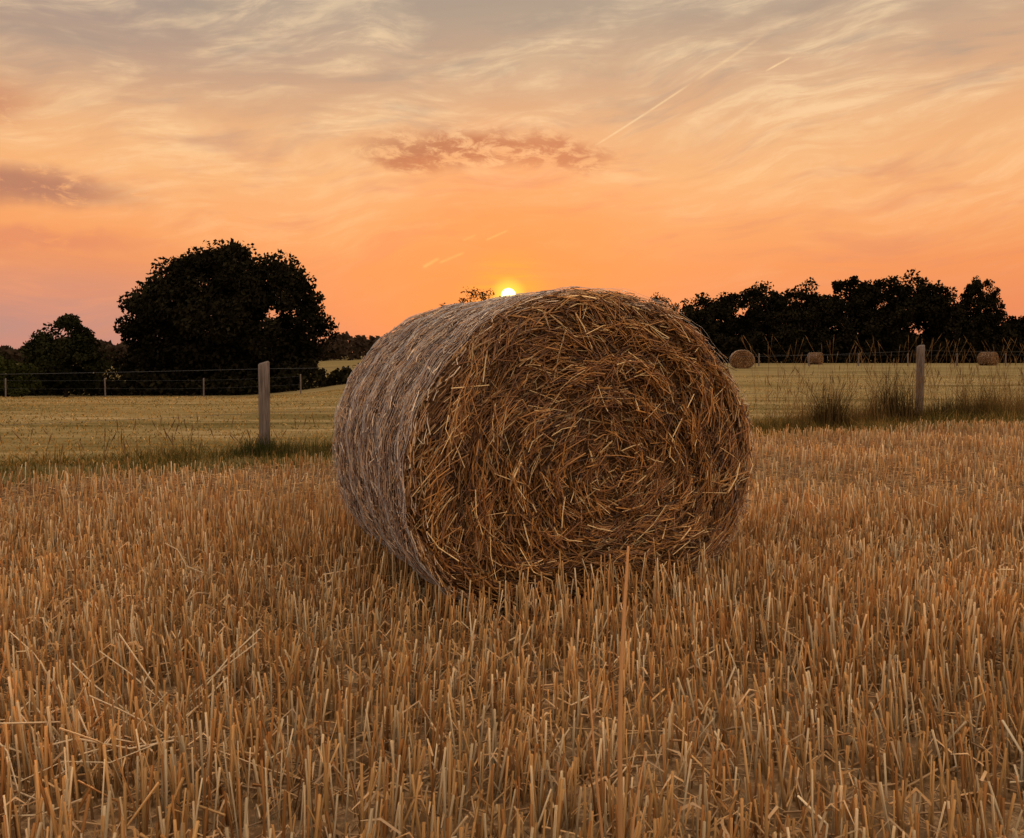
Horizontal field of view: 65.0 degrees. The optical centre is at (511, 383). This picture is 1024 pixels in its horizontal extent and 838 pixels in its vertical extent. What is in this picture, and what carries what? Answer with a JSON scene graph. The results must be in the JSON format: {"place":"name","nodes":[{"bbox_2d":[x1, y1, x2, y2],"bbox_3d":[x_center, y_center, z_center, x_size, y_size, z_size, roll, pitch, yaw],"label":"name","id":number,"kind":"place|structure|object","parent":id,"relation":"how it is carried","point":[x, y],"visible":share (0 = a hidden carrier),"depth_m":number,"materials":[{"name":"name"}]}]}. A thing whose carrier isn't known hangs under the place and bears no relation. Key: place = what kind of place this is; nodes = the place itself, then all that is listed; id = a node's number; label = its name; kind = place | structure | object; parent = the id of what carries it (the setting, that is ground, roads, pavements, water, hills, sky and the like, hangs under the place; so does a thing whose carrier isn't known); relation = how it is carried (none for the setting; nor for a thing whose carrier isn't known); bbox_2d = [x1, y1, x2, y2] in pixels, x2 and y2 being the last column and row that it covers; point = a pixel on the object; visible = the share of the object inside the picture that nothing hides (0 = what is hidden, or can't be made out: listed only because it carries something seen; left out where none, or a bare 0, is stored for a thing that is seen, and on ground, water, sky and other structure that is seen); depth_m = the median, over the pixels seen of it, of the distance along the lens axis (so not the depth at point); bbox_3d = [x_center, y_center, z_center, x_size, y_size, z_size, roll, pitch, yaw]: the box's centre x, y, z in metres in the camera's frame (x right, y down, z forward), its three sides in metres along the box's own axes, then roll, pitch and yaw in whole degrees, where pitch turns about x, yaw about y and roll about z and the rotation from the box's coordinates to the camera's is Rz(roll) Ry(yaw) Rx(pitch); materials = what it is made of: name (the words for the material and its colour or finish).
{"place":"outdoors","nodes":[
{"label":"outdoors","id":0,"kind":"place"},
{"bbox_2d":[0,356,1023,837],"bbox_3d":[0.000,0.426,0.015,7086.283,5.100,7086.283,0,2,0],"label":"ground","id":1,"kind":"structure","parent":0,"point":[328,424],"depth_m":2.67,"materials":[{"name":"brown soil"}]},
{"bbox_2d":[0,356,41,396],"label":"bush","id":2,"kind":"object","parent":1,"relation":"on","point":[11,369],"visible":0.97,"depth_m":40.03,"materials":[{"name":"green plant"}]},
{"bbox_2d":[19,313,111,396],"bbox_3d":[-30.669,-1.882,55.166,5.652,5.912,5.248,1,2,37],"label":"tree","id":3,"kind":"object","parent":1,"relation":"on","point":[78,347],"visible":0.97,"depth_m":54.12,"materials":[{"name":"green plant"}]},
{"bbox_2d":[5,374,301,396],"bbox_3d":[-28.001,0.254,37.028,36.133,1.339,0.110,0,2,-3],"label":"wire fence","id":4,"kind":"object","parent":1,"relation":"on","point":[105,388],"visible":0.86,"depth_m":37.52,"materials":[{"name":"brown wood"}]},
{"bbox_2d":[0,348,376,395],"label":"hedge","id":5,"kind":"object","parent":1,"relation":"on","point":[161,383],"visible":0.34,"depth_m":59.38,"materials":[{"name":"green plant"}]},
{"bbox_2d":[112,238,339,394],"bbox_3d":[-22.974,-5.338,64.837,17.790,13.119,14.786,0,2,0],"label":"oak tree","id":6,"kind":"object","parent":1,"relation":"on","point":[178,329],"visible":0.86,"depth_m":60.84,"materials":[{"name":"green plant"}]},
{"bbox_2d":[0,331,855,362],"bbox_3d":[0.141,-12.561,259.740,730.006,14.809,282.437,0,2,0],"label":"distant woodland","id":7,"kind":"object","parent":1,"relation":"on","point":[357,345],"visible":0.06,"depth_m":288.39,"materials":[{"name":"green plant"}]},
{"bbox_2d":[440,286,494,307],"bbox_3d":[-3.208,-4.318,61.930,5.350,6.375,3.601,0,2,0],"label":"birch tree","id":8,"kind":"object","parent":1,"relation":"on","point":[476,295],"visible":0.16,"depth_m":61.67,"materials":[{"name":"green plant"}]},
{"bbox_2d":[13,345,995,446],"bbox_3d":[-0.198,0.184,9.139,35.803,1.374,0.124,-1,2,-29],"label":"wire fence","id":9,"kind":"object","parent":1,"relation":"on","point":[264,393],"visible":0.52,"depth_m":7.88,"materials":[{"name":"grey wood"}]},
{"bbox_2d":[0,417,1023,837],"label":"straw stubble","id":10,"kind":"object","parent":1,"relation":"on","point":[864,605],"visible":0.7,"depth_m":2.34,"materials":[{"name":"beige plant"}]},
{"bbox_2d":[0,433,1023,837],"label":"loose straw","id":11,"kind":"object","parent":1,"relation":"on","point":[708,765],"visible":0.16,"depth_m":2.23,"materials":[{"name":"beige plant"}]},
{"bbox_2d":[329,286,756,615],"bbox_3d":[0.085,0.245,3.590,1.580,1.273,1.343,-1,2,-25],"label":"hay bale","id":12,"kind":"object","parent":1,"relation":"on","point":[488,440],"visible":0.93,"depth_m":3.02,"materials":[{"name":"plant"}]},
{"bbox_2d":[587,546,645,837],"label":"tall straw stalk","id":13,"kind":"object","parent":1,"relation":"on","point":[620,768],"visible":1,"depth_m":1.25,"materials":[{"name":"beige plant"}]},
{"bbox_2d":[648,292,691,323],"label":"birch tree","id":14,"kind":"object","parent":1,"relation":"on","point":[666,301],"visible":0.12,"depth_m":71.50,"materials":[{"name":"green plant"}]},
{"bbox_2d":[729,350,754,368],"bbox_3d":[15.908,-1.668,55.596,1.634,1.331,1.393,0,2,10],"label":"hay bale","id":15,"kind":"object","parent":1,"relation":"on","point":[740,359],"visible":0.96,"depth_m":55.01,"materials":[{"name":"plant"}]},
{"bbox_2d":[807,352,823,363],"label":"hay bale","id":16,"kind":"object","parent":1,"relation":"on","point":[816,358],"visible":0.73,"depth_m":79.78,"materials":[{"name":"plant"}]},
{"bbox_2d":[676,269,1023,362],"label":"woodland edge","id":17,"kind":"object","parent":1,"relation":"on","point":[817,321],"visible":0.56,"depth_m":93.40,"materials":[{"name":"green plant"}]},
{"bbox_2d":[758,353,1006,365],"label":"wire fence","id":18,"kind":"object","parent":1,"relation":"on","point":[858,359],"visible":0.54,"depth_m":66.83,"materials":[{"name":"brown wood"}]},
{"bbox_2d":[953,275,1008,362],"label":"poplar tree","id":19,"kind":"object","parent":1,"relation":"on","point":[987,316],"visible":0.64,"depth_m":93.32,"materials":[{"name":"green plant"}]},
{"bbox_2d":[977,352,998,365],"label":"hay bale","id":20,"kind":"object","parent":1,"relation":"on","point":[983,358],"visible":0.91,"depth_m":71.04,"materials":[{"name":"plant"}]},
{"bbox_2d":[0,334,1023,486],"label":"verge grass","id":21,"kind":"structure","parent":0,"point":[888,412],"depth_m":10.98,"materials":[{"name":"green plant"}]},
{"bbox_2d":[0,374,1023,465],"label":"meadow grass","id":22,"kind":"structure","parent":0,"point":[96,404],"depth_m":12.74,"materials":[{"name":"plant"}]},
{"bbox_2d":[0,0,1023,352],"label":"sky","id":23,"kind":"structure","parent":0,"point":[410,155],"materials":[{"name":"orange"}]}
]}

